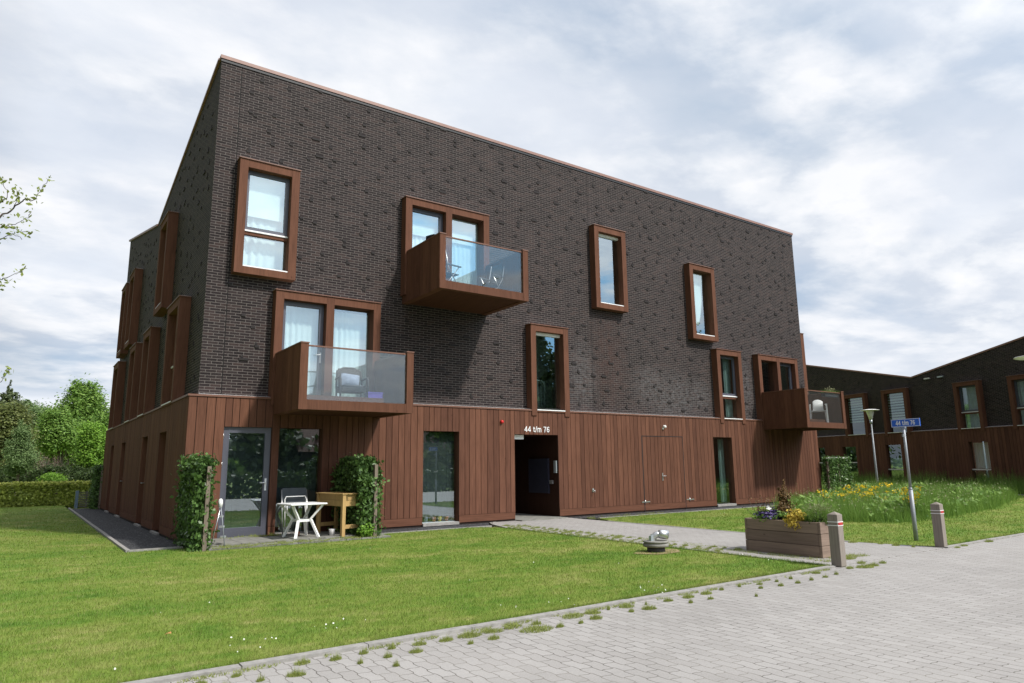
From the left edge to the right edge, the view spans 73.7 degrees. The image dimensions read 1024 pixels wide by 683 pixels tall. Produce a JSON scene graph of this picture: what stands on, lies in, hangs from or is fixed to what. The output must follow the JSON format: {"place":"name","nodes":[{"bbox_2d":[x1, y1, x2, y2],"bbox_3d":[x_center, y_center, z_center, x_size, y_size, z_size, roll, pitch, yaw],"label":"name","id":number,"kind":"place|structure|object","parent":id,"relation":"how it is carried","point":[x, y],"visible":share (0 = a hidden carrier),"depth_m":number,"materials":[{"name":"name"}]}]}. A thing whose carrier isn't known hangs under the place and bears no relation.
{"place":"outdoors","nodes":[
{"label":"outdoors","id":0,"kind":"place"},
{"bbox_2d":[207,531,390,550],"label":"terrace","id":1,"kind":"structure","parent":0,"point":[277,538],"depth_m":13.88,"materials":[{"name":"concrete"}]},
{"bbox_2d":[210,507,225,546],"bbox_3d":[-5.584,3.542,13.003,0.269,0.752,0.284,4,-11,-23],"label":"step ladder","id":2,"kind":"object","parent":1,"relation":"on","point":[222,526],"visible":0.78,"depth_m":12.91,"materials":[{"name":"metal"}]},
{"bbox_2d":[219,532,280,538],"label":"weeds","id":3,"kind":"object","parent":1,"relation":"on","point":[272,534],"visible":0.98,"depth_m":14.46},
{"bbox_2d":[281,488,307,534],"bbox_3d":[-4.738,3.701,14.911,0.582,0.983,0.234,7,-13,-37],"label":"chair","id":4,"kind":"object","parent":1,"relation":"on","point":[290,495],"visible":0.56,"depth_m":14.99,"materials":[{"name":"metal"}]},
{"bbox_2d":[209,534,382,548],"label":"weeds","id":5,"kind":"object","parent":1,"relation":"on","point":[254,544],"visible":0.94,"depth_m":13.33,"materials":[{"name":"plant"}]},
{"bbox_2d":[277,502,327,538],"bbox_3d":[-4.389,3.726,14.241,0.800,0.700,0.720,8,-14,-40],"label":"plastic table","id":6,"kind":"object","parent":1,"relation":"on","point":[304,520],"visible":1,"depth_m":14.19,"materials":[{"name":"plastic"}]},
{"bbox_2d":[316,492,363,536],"bbox_3d":[-3.766,3.757,14.922,0.560,0.890,1.160,9,-14,-43],"label":"planting table","id":7,"kind":"object","parent":1,"relation":"on","point":[343,500],"visible":0.77,"depth_m":14.69,"materials":[{"name":"brown wood"}]},
{"bbox_2d":[356,521,374,536],"bbox_3d":[-3.076,4.022,14.405,0.331,0.458,0.432,-9,-13,40],"label":"leafy plant","id":8,"kind":"object","parent":1,"relation":"on","point":[368,531],"visible":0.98,"depth_m":14.33,"materials":[{"name":"green plant"}]},
{"bbox_2d":[9,493,727,532],"bbox_3d":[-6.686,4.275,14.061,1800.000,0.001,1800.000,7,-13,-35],"label":"ground","id":9,"kind":"structure","parent":0,"point":[278,528],"depth_m":19.59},
{"bbox_2d":[0,380,37,440],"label":"conifer","id":10,"kind":"object","parent":9,"relation":"on","point":[5,397],"visible":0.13,"depth_m":47.91,"materials":[{"name":"green plant"}]},
{"bbox_2d":[0,398,44,467],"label":"broadleaf tree","id":11,"kind":"object","parent":9,"relation":"on","point":[11,416],"visible":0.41,"depth_m":37.62,"materials":[{"name":"green plant"}]},
{"bbox_2d":[22,398,50,464],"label":"broadleaf tree","id":12,"kind":"object","parent":9,"relation":"on","point":[34,409],"visible":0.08,"depth_m":57.44,"materials":[{"name":"green plant"}]},
{"bbox_2d":[34,403,85,465],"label":"broadleaf tree","id":13,"kind":"object","parent":9,"relation":"on","point":[58,431],"visible":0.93,"depth_m":45.43,"materials":[{"name":"green plant"}]},
{"bbox_2d":[34,373,109,465],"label":"broadleaf tree","id":14,"kind":"object","parent":9,"relation":"on","point":[86,401],"visible":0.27,"depth_m":51.42,"materials":[{"name":"green plant"}]},
{"bbox_2d":[74,491,89,508],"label":"wooden gate","id":15,"kind":"structure","parent":9,"relation":"on","point":[77,495],"depth_m":27.52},
{"bbox_2d":[65,418,106,468],"bbox_3d":[-22.731,6.350,36.995,2.499,4.596,2.300,-5,-11,25],"label":"broadleaf tree","id":16,"kind":"object","parent":9,"relation":"on","point":[91,436],"visible":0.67,"depth_m":36.58,"materials":[{"name":"green plant"}]},
{"bbox_2d":[327,452,389,536],"bbox_3d":[-3.423,3.452,15.210,0.931,1.943,2.048,7,-13,-35],"label":"ivy screen","id":17,"kind":"object","parent":9,"relation":"on","point":[359,475],"visible":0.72,"depth_m":14.72,"materials":[{"name":"green plant"}]},
{"bbox_2d":[73,503,776,549],"bbox_3d":[-1.826,6.476,26.959,25.600,0.095,18.180,7,-13,-35],"label":"gravel strip","id":18,"kind":"object","parent":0,"point":[128,535],"visible":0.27,"depth_m":17.30,"materials":[{"name":"gravel"}]},
{"bbox_2d":[86,464,103,508],"bbox_3d":[-16.566,5.818,27.274,0.740,2.022,1.621,7,-13,-35],"label":"ivy screen","id":19,"kind":"object","parent":18,"relation":"on","point":[95,491],"visible":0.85,"depth_m":26.80,"materials":[{"name":"green plant"}]},
{"bbox_2d":[68,508,182,551],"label":"kerb","id":20,"kind":"structure","parent":18,"relation":"on","point":[114,541],"depth_m":14.01,"materials":[{"name":"concrete"}]},
{"bbox_2d":[384,525,491,533],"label":"kerb","id":21,"kind":"structure","parent":18,"relation":"on","point":[436,529],"depth_m":16.02,"materials":[{"name":"concrete"}]},
{"bbox_2d":[100,54,846,541],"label":"apartment building","id":22,"kind":"structure","parent":18,"relation":"on","point":[614,346],"depth_m":18.84,"materials":[{"name":"brick"}]},
{"bbox_2d":[104,446,113,512],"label":"window","id":23,"kind":"structure","parent":22,"relation":"in","point":[106,510],"depth_m":25.18,"materials":[{"name":"brown glass"}]},
{"bbox_2d":[108,361,126,430],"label":"window","id":24,"kind":"structure","parent":22,"relation":"in","point":[118,382],"depth_m":25.77,"materials":[{"name":"brown wood"}]},
{"bbox_2d":[114,442,125,517],"bbox_3d":[-12.660,4.522,22.368,0.390,2.390,1.000,7,-13,-35],"label":"door","id":25,"kind":"structure","parent":22,"relation":"in","point":[124,444],"depth_m":22.71,"materials":[{"name":"brown wood"}]},
{"bbox_2d":[116,282,129,358],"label":"window","id":26,"kind":"structure","parent":22,"relation":"in","point":[121,353],"depth_m":26.16,"materials":[{"name":"brown wood"}]},
{"bbox_2d":[124,268,142,349],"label":"window","id":27,"kind":"structure","parent":22,"relation":"in","point":[135,287],"depth_m":24.20,"materials":[{"name":"brown wood"}]},
{"bbox_2d":[124,342,142,423],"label":"window","id":28,"kind":"structure","parent":22,"relation":"in","point":[134,370],"depth_m":22.06,"materials":[{"name":"brown wood"}]},
{"bbox_2d":[133,437,147,526],"bbox_3d":[-9.949,3.811,18.638,0.390,2.390,0.930,7,-13,-35],"label":"door","id":29,"kind":"structure","parent":22,"relation":"in","point":[139,512],"depth_m":18.96,"materials":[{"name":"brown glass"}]},
{"bbox_2d":[137,326,160,417],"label":"window","id":30,"kind":"structure","parent":22,"relation":"in","point":[151,339],"depth_m":19.62,"materials":[{"name":"white paint"}]},
{"bbox_2d":[150,431,166,534],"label":"window","id":31,"kind":"structure","parent":22,"relation":"in","point":[155,530],"depth_m":16.70,"materials":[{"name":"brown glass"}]},
{"bbox_2d":[153,211,178,316],"bbox_3d":[-9.761,-2.160,19.351,0.395,2.748,1.410,7,-13,-35],"label":"window","id":32,"kind":"structure","parent":22,"relation":"in","point":[169,225],"depth_m":18.91,"materials":[{"name":"white paint"}]},
{"bbox_2d":[160,295,191,407],"bbox_3d":[-8.187,0.299,16.711,0.395,2.568,1.670,7,-13,-35],"label":"window","id":33,"kind":"structure","parent":22,"relation":"in","point":[178,316],"depth_m":16.21,"materials":[{"name":"brown paint"}]},
{"bbox_2d":[217,427,271,537],"bbox_3d":[-5.834,3.039,14.836,1.016,2.330,0.352,7,-13,-35],"label":"door","id":34,"kind":"structure","parent":22,"relation":"in","point":[250,529],"depth_m":14.83,"materials":[{"name":"glass"}]},
{"bbox_2d":[231,156,301,282],"bbox_3d":[-5.787,-2.812,16.029,1.420,2.748,0.509,7,-13,-35],"label":"window","id":35,"kind":"structure","parent":22,"relation":"in","point":[265,233],"depth_m":16.08,"materials":[{"name":"white paint"}]},
{"bbox_2d":[275,428,321,533],"bbox_3d":[-4.873,3.162,15.489,0.980,2.360,0.370,7,-13,-35],"label":"window","id":36,"kind":"structure","parent":22,"relation":"in","point":[318,434],"depth_m":15.65,"materials":[{"name":"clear glass"}]},
{"bbox_2d":[268,288,381,404],"bbox_3d":[-4.460,0.248,16.370,2.630,2.678,0.470,7,-13,-35],"label":"balcony door","id":37,"kind":"structure","parent":22,"relation":"in","point":[316,323],"depth_m":16.39,"materials":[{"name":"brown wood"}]},
{"bbox_2d":[335,367,368,397],"bbox_3d":[-3.670,1.007,15.579,0.662,0.924,0.636,5,-12,-27],"label":"armchair","id":38,"kind":"object","parent":22,"relation":"on","point":[349,390],"visible":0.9,"depth_m":15.61,"materials":[{"name":"wicker"}]},
{"bbox_2d":[337,384,365,387],"bbox_3d":[-3.658,1.037,15.550,0.500,0.050,0.440,7,-13,-35],"label":"blanket","id":39,"kind":"object","parent":38,"relation":"on","point":[345,385],"visible":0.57,"depth_m":15.36,"materials":[{"name":"grey fabric"}]},
{"bbox_2d":[341,373,358,384],"bbox_3d":[-3.724,0.890,15.705,0.420,0.300,0.150,11,-28,-25],"label":"cushion","id":40,"kind":"object","parent":39,"relation":"on","point":[350,379],"visible":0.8,"depth_m":15.65,"materials":[{"name":"white fabric"}]},
{"bbox_2d":[364,392,382,397],"bbox_3d":[-3.163,1.318,15.583,0.360,0.300,0.270,6,-12,-31],"label":"storage crate","id":41,"kind":"object","parent":22,"relation":"on","point":[375,394],"visible":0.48,"depth_m":15.50,"materials":[{"name":"plastic"}]},
{"bbox_2d":[422,431,458,526],"bbox_3d":[-1.894,3.502,17.554,1.040,2.360,0.370,7,-13,-35],"label":"window","id":42,"kind":"structure","parent":22,"relation":"in","point":[442,446],"depth_m":17.70,"materials":[{"name":"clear glass"}]},
{"bbox_2d":[400,195,489,295],"bbox_3d":[-1.832,-2.389,18.752,2.660,2.698,0.470,7,-13,-35],"label":"balcony door","id":43,"kind":"structure","parent":22,"relation":"in","point":[421,218],"depth_m":18.93,"materials":[{"name":"brown wood"}]},
{"bbox_2d":[446,253,461,281],"bbox_3d":[-1.663,-1.766,17.375,0.530,0.989,0.548,-11,-14,44],"label":"folding chair","id":44,"kind":"object","parent":22,"relation":"on","point":[450,274],"visible":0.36,"depth_m":17.21,"materials":[{"name":"metal"}]},
{"bbox_2d":[478,264,503,288],"bbox_3d":[-0.534,-1.618,18.400,0.530,1.038,0.548,-9,-13,39],"label":"folding chair","id":45,"kind":"object","parent":22,"relation":"on","point":[497,274],"visible":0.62,"depth_m":18.51,"materials":[{"name":"metal"}]},
{"bbox_2d":[525,323,569,416],"bbox_3d":[1.031,0.867,20.133,1.440,2.678,0.395,7,-13,-35],"label":"window","id":46,"kind":"structure","parent":22,"relation":"in","point":[533,330],"depth_m":20.16,"materials":[{"name":"white paint"}]},
{"bbox_2d":[588,224,628,312],"bbox_3d":[3.116,-2.348,22.237,1.420,2.748,0.395,7,-13,-35],"label":"window","id":47,"kind":"structure","parent":22,"relation":"in","point":[596,231],"depth_m":22.19,"materials":[{"name":"white paint"}]},
{"bbox_2d":[641,436,693,510],"bbox_3d":[5.058,4.253,22.158,2.440,2.347,0.091,7,-13,-35],"label":"double door","id":48,"kind":"structure","parent":22,"relation":"in","point":[645,501],"depth_m":22.03,"materials":[{"name":"brown wood"}]},
{"bbox_2d":[683,262,718,342],"bbox_3d":[6.796,-1.384,24.704,1.400,2.748,0.424,7,-13,-35],"label":"window","id":49,"kind":"structure","parent":22,"relation":"in","point":[693,273],"depth_m":24.79,"materials":[{"name":"white paint"}]},
{"bbox_2d":[713,437,736,506],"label":"window","id":50,"kind":"structure","parent":22,"relation":"in","point":[727,440],"depth_m":24.27,"materials":[{"name":"black glass"}]},
{"bbox_2d":[710,348,745,423],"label":"window","id":51,"kind":"structure","parent":22,"relation":"in","point":[737,395],"depth_m":24.99,"materials":[{"name":"white paint"}]},
{"bbox_2d":[752,354,798,424],"bbox_3d":[10.279,1.932,26.591,2.600,2.678,0.470,7,-13,-35],"label":"balcony door","id":52,"kind":"structure","parent":22,"relation":"in","point":[774,362],"depth_m":26.50,"materials":[{"name":"brown wood"}]},
{"bbox_2d":[800,333,808,394],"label":"window","id":53,"kind":"structure","parent":22,"relation":"in","point":[801,334],"depth_m":28.14,"materials":[{"name":"white paint"}]},
{"bbox_2d":[809,400,828,421],"bbox_3d":[11.577,2.649,25.786,0.637,0.955,0.709,-5,-11,22],"label":"plastic chair","id":54,"kind":"object","parent":22,"relation":"on","point":[817,405],"visible":0.89,"depth_m":26.00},
{"bbox_2d":[821,386,839,397],"bbox_3d":[11.871,1.865,25.485,1.176,0.417,0.566,7,-13,-35],"label":"flower box","id":55,"kind":"object","parent":22,"relation":"attached to","point":[832,395],"visible":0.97,"depth_m":25.36,"materials":[{"name":"green plant"}]},
{"bbox_2d":[598,505,773,519],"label":"kerb","id":56,"kind":"structure","parent":18,"relation":"on","point":[679,512],"depth_m":20.75,"materials":[{"name":"concrete"}]},
{"bbox_2d":[820,454,854,490],"bbox_3d":[13.144,5.503,27.463,1.982,1.924,0.755,7,-13,-35],"label":"ivy screen","id":57,"kind":"object","parent":18,"relation":"on","point":[837,472],"visible":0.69,"depth_m":27.29,"materials":[{"name":"green plant"}]},
{"bbox_2d":[0,495,1023,682],"bbox_3d":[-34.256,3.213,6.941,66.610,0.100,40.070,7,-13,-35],"label":"lawn","id":58,"kind":"structure","parent":0,"point":[292,622],"depth_m":8.41,"materials":[{"name":"plant"}]},
{"bbox_2d":[1,419,42,492],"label":"young tree","id":59,"kind":"object","parent":58,"relation":"on","point":[19,453],"visible":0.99,"depth_m":33.31,"materials":[{"name":"green plant"}]},
{"bbox_2d":[0,175,54,381],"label":"deciduous tree","id":60,"kind":"object","parent":58,"relation":"on","point":[11,234],"visible":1,"depth_m":7.97,"materials":[{"name":"green plant"}]},
{"bbox_2d":[0,479,90,507],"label":"hedge","id":61,"kind":"object","parent":58,"relation":"on","point":[64,497],"visible":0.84,"depth_m":29.47,"materials":[{"name":"green plant"}]},
{"bbox_2d":[0,459,93,493],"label":"shrub","id":62,"kind":"object","parent":58,"relation":"on","point":[78,472],"visible":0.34,"depth_m":35.03,"materials":[{"name":"green plant"}]},
{"bbox_2d":[29,451,73,497],"bbox_3d":[-24.170,7.189,36.586,3.470,2.649,2.957,7,-13,-35],"label":"shrub","id":63,"kind":"object","parent":58,"relation":"on","point":[44,461],"visible":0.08,"depth_m":36.47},
{"bbox_2d":[36,471,69,493],"bbox_3d":[-22.240,7.078,32.966,1.369,1.704,1.240,7,-13,-35],"label":"shrub","id":64,"kind":"object","parent":58,"relation":"on","point":[51,476],"visible":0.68,"depth_m":32.87,"materials":[{"name":"green plant"}]},
{"bbox_2d":[166,451,219,551],"bbox_3d":[-6.197,3.121,13.247,0.715,1.990,2.057,7,-13,-35],"label":"ivy screen","id":65,"kind":"object","parent":58,"relation":"on","point":[194,508],"visible":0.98,"depth_m":12.69,"materials":[{"name":"green plant"}]},
{"bbox_2d":[636,549,679,553],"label":"bare earth","id":66,"kind":"structure","parent":58,"relation":"on","point":[643,552],"depth_m":11.45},
{"bbox_2d":[643,530,668,551],"bbox_3d":[2.443,3.396,11.601,0.432,0.385,0.430,7,-13,-35],"label":"vent pipe","id":67,"kind":"object","parent":66,"relation":"on","point":[653,543],"visible":0.98,"depth_m":11.50,"materials":[{"name":"metal"}]},
{"bbox_2d":[0,0,1023,409],"label":"sky","id":68,"kind":"structure","parent":0,"point":[885,136],"materials":[{"name":"white"}]},
{"bbox_2d":[168,535,1023,682],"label":"road","id":69,"kind":"structure","parent":0,"point":[949,615],"depth_m":5.78,"materials":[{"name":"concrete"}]},
{"bbox_2d":[286,667,305,676],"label":"grass tuft","id":70,"kind":"object","parent":69,"relation":"on","point":[296,674],"visible":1,"depth_m":4.93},
{"bbox_2d":[294,657,310,665],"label":"grass tuft","id":71,"kind":"object","parent":69,"relation":"on","point":[302,661],"visible":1,"depth_m":5.23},
{"bbox_2d":[329,650,341,660],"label":"grass tuft","id":72,"kind":"object","parent":69,"relation":"on","point":[335,657],"visible":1,"depth_m":5.33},
{"bbox_2d":[457,628,483,638],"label":"grass tuft","id":73,"kind":"object","parent":69,"relation":"on","point":[466,635],"visible":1,"depth_m":6.00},
{"bbox_2d":[123,565,835,682],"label":"kerb","id":74,"kind":"structure","parent":69,"relation":"on","point":[271,661],"depth_m":5.97,"materials":[{"name":"concrete"}]},
{"bbox_2d":[480,626,503,633],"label":"grass tuft","id":75,"kind":"object","parent":69,"relation":"on","point":[489,630],"visible":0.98,"depth_m":6.16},
{"bbox_2d":[177,567,829,682],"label":"weeds","id":76,"kind":"object","parent":69,"relation":"on","point":[431,636],"visible":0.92,"depth_m":5.99,"materials":[{"name":"plant"}]},
{"bbox_2d":[501,620,524,629],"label":"grass tuft","id":77,"kind":"object","parent":69,"relation":"on","point":[512,626],"visible":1,"depth_m":6.33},
{"bbox_2d":[518,623,553,632],"bbox_3d":[0.216,2.591,6.220,0.261,0.074,0.374,-8,-13,34],"label":"grass tuft","id":78,"kind":"object","parent":69,"relation":"on","point":[539,629],"visible":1,"depth_m":6.19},
{"bbox_2d":[562,612,584,618],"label":"grass tuft","id":79,"kind":"object","parent":69,"relation":"on","point":[572,614],"visible":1,"depth_m":6.75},
{"bbox_2d":[642,602,656,609],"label":"grass tuft","id":80,"kind":"object","parent":69,"relation":"on","point":[646,607],"visible":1,"depth_m":7.05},
{"bbox_2d":[827,512,846,566],"bbox_3d":[4.685,2.844,9.850,0.158,0.761,0.160,7,-13,-37],"label":"bollard","id":81,"kind":"object","parent":69,"relation":"on","point":[835,525],"visible":1,"depth_m":9.80,"materials":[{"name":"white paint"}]},
{"bbox_2d":[944,533,1023,547],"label":"kerb","id":82,"kind":"structure","parent":69,"relation":"on","point":[983,540],"depth_m":12.59,"materials":[{"name":"concrete"}]},
{"bbox_2d":[489,517,941,564],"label":"path","id":83,"kind":"structure","parent":0,"point":[734,540],"depth_m":13.88,"materials":[{"name":"concrete"}]},
{"bbox_2d":[507,525,738,551],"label":"weeds","id":84,"kind":"object","parent":83,"relation":"on","point":[694,544],"visible":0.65,"depth_m":13.90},
{"bbox_2d":[493,522,833,565],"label":"kerb","id":85,"kind":"structure","parent":83,"relation":"on","point":[494,524],"depth_m":12.91,"materials":[{"name":"concrete"}]},
{"bbox_2d":[611,521,849,541],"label":"kerb","id":86,"kind":"structure","parent":83,"relation":"on","point":[682,527],"depth_m":16.17,"materials":[{"name":"concrete"}]},
{"bbox_2d":[733,549,819,559],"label":"weeds","id":87,"kind":"object","parent":83,"relation":"on","point":[750,551],"visible":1,"depth_m":11.01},
{"bbox_2d":[744,517,830,557],"bbox_3d":[4.673,3.230,11.355,0.648,0.534,1.398,7,-13,-35],"label":"planter box","id":88,"kind":"object","parent":83,"relation":"on","point":[811,539],"visible":0.7,"depth_m":11.07,"materials":[{"name":"wood"}]},
{"bbox_2d":[742,494,775,512],"bbox_3d":[4.416,2.896,11.883,0.929,0.438,0.532,7,-13,-35],"label":"dry plant","id":89,"kind":"object","parent":88,"relation":"in","point":[763,509],"visible":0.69,"depth_m":11.79,"materials":[{"name":"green plant"}]},
{"bbox_2d":[752,505,788,522],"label":"pansies","id":90,"kind":"object","parent":88,"relation":"in","point":[770,513],"visible":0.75,"depth_m":11.50,"materials":[{"name":"purple plant"}]},
{"bbox_2d":[775,479,796,519],"bbox_3d":[4.589,2.735,11.530,0.425,0.826,0.398,7,-13,-35],"label":"dwarf conifer","id":91,"kind":"object","parent":88,"relation":"in","point":[783,504],"visible":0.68,"depth_m":11.52,"materials":[{"name":"brown plant"}]},
{"bbox_2d":[782,508,805,532],"bbox_3d":[4.626,2.917,11.087,0.396,0.411,0.482,7,-13,-35],"label":"yellow shrub","id":92,"kind":"object","parent":88,"relation":"on","point":[793,518],"visible":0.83,"depth_m":11.02,"materials":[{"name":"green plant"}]},
{"bbox_2d":[790,500,844,523],"bbox_3d":[4.933,2.790,11.020,1.042,0.506,0.879,7,-13,-35],"label":"tuft plant","id":93,"kind":"object","parent":88,"relation":"on","point":[818,513],"visible":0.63,"depth_m":10.88,"materials":[{"name":"green plant"}]},
{"bbox_2d":[600,494,1023,546],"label":"lawn","id":94,"kind":"structure","parent":0,"point":[948,527],"depth_m":16.16,"materials":[{"name":"plant"}]},
{"bbox_2d":[860,409,878,482],"bbox_3d":[18.433,5.569,34.746,0.900,4.250,0.900,7,-13,-35],"label":"street lamp","id":95,"kind":"object","parent":94,"relation":"on","point":[870,412],"visible":0.95,"depth_m":34.83,"materials":[{"name":"metal"}]},
{"bbox_2d":[769,476,1021,522],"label":"meadow grass","id":96,"kind":"structure","parent":94,"relation":"on","point":[854,512],"depth_m":19.79,"materials":[{"name":"plant"}]},
{"bbox_2d":[786,476,1007,511],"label":"meadow seed heads","id":97,"kind":"object","parent":94,"relation":"on","point":[896,491],"visible":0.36,"depth_m":22.17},
{"bbox_2d":[787,480,1007,521],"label":"meadow herbs","id":98,"kind":"object","parent":94,"relation":"on","point":[988,491],"visible":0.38,"depth_m":20.87,"materials":[{"name":"green plant"}]},
{"bbox_2d":[780,336,1023,486],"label":"apartment building","id":99,"kind":"structure","parent":94,"relation":"on","point":[968,411],"depth_m":35.75,"materials":[{"name":"brick"}]},
{"bbox_2d":[818,448,823,479],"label":"window","id":100,"kind":"structure","parent":99,"relation":"in","point":[820,455],"depth_m":43.33,"materials":[{"name":"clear glass"}]},
{"bbox_2d":[844,393,870,437],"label":"window","id":101,"kind":"structure","parent":99,"relation":"in","point":[848,432],"depth_m":40.82,"materials":[{"name":"white paint"}]},
{"bbox_2d":[886,444,902,480],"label":"window","id":102,"kind":"structure","parent":99,"relation":"in","point":[892,462],"depth_m":38.33,"materials":[{"name":"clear glass"}]},
{"bbox_2d":[880,387,912,435],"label":"window","id":103,"kind":"structure","parent":99,"relation":"in","point":[885,394],"depth_m":38.33,"materials":[{"name":"white paint"}]},
{"bbox_2d":[951,380,987,431],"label":"window","id":104,"kind":"structure","parent":99,"relation":"in","point":[973,409],"depth_m":34.27,"materials":[{"name":"white paint"}]},
{"bbox_2d":[969,441,990,481],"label":"window","id":105,"kind":"structure","parent":99,"relation":"in","point":[977,451],"depth_m":33.68,"materials":[{"name":"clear glass"}]},
{"bbox_2d":[1005,374,1023,428],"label":"window","id":106,"kind":"structure","parent":99,"relation":"in","point":[1014,381],"depth_m":31.96,"materials":[{"name":"white paint"}]},
{"bbox_2d":[891,418,920,540],"bbox_3d":[7.549,2.636,12.822,0.136,2.356,0.570,4,-11,-24],"label":"street sign","id":107,"kind":"object","parent":94,"relation":"on","point":[903,424],"visible":0.99,"depth_m":12.91,"materials":[{"name":"metal"}]},
{"bbox_2d":[899,486,921,512],"bbox_3d":[10.217,4.125,17.441,0.538,0.870,0.423,-7,-12,30],"label":"yellow wildflower","id":108,"kind":"object","parent":94,"relation":"on","point":[906,489],"visible":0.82,"depth_m":17.41,"materials":[{"name":"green plant"}]},
{"bbox_2d":[820,467,1023,494],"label":"hedge","id":109,"kind":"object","parent":94,"relation":"on","point":[1011,483],"depth_m":33.26,"materials":[{"name":"plant"}]},
{"bbox_2d":[930,502,947,547],"bbox_3d":[7.417,3.178,11.865,0.158,0.761,0.160,7,-13,-37],"label":"bollard","id":110,"kind":"object","parent":94,"relation":"on","point":[938,524],"visible":0.99,"depth_m":11.81,"materials":[{"name":"white paint"}]},
{"bbox_2d":[814,552,869,561],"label":"weeds","id":111,"kind":"object","parent":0,"point":[849,555],"visible":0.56,"depth_m":10.64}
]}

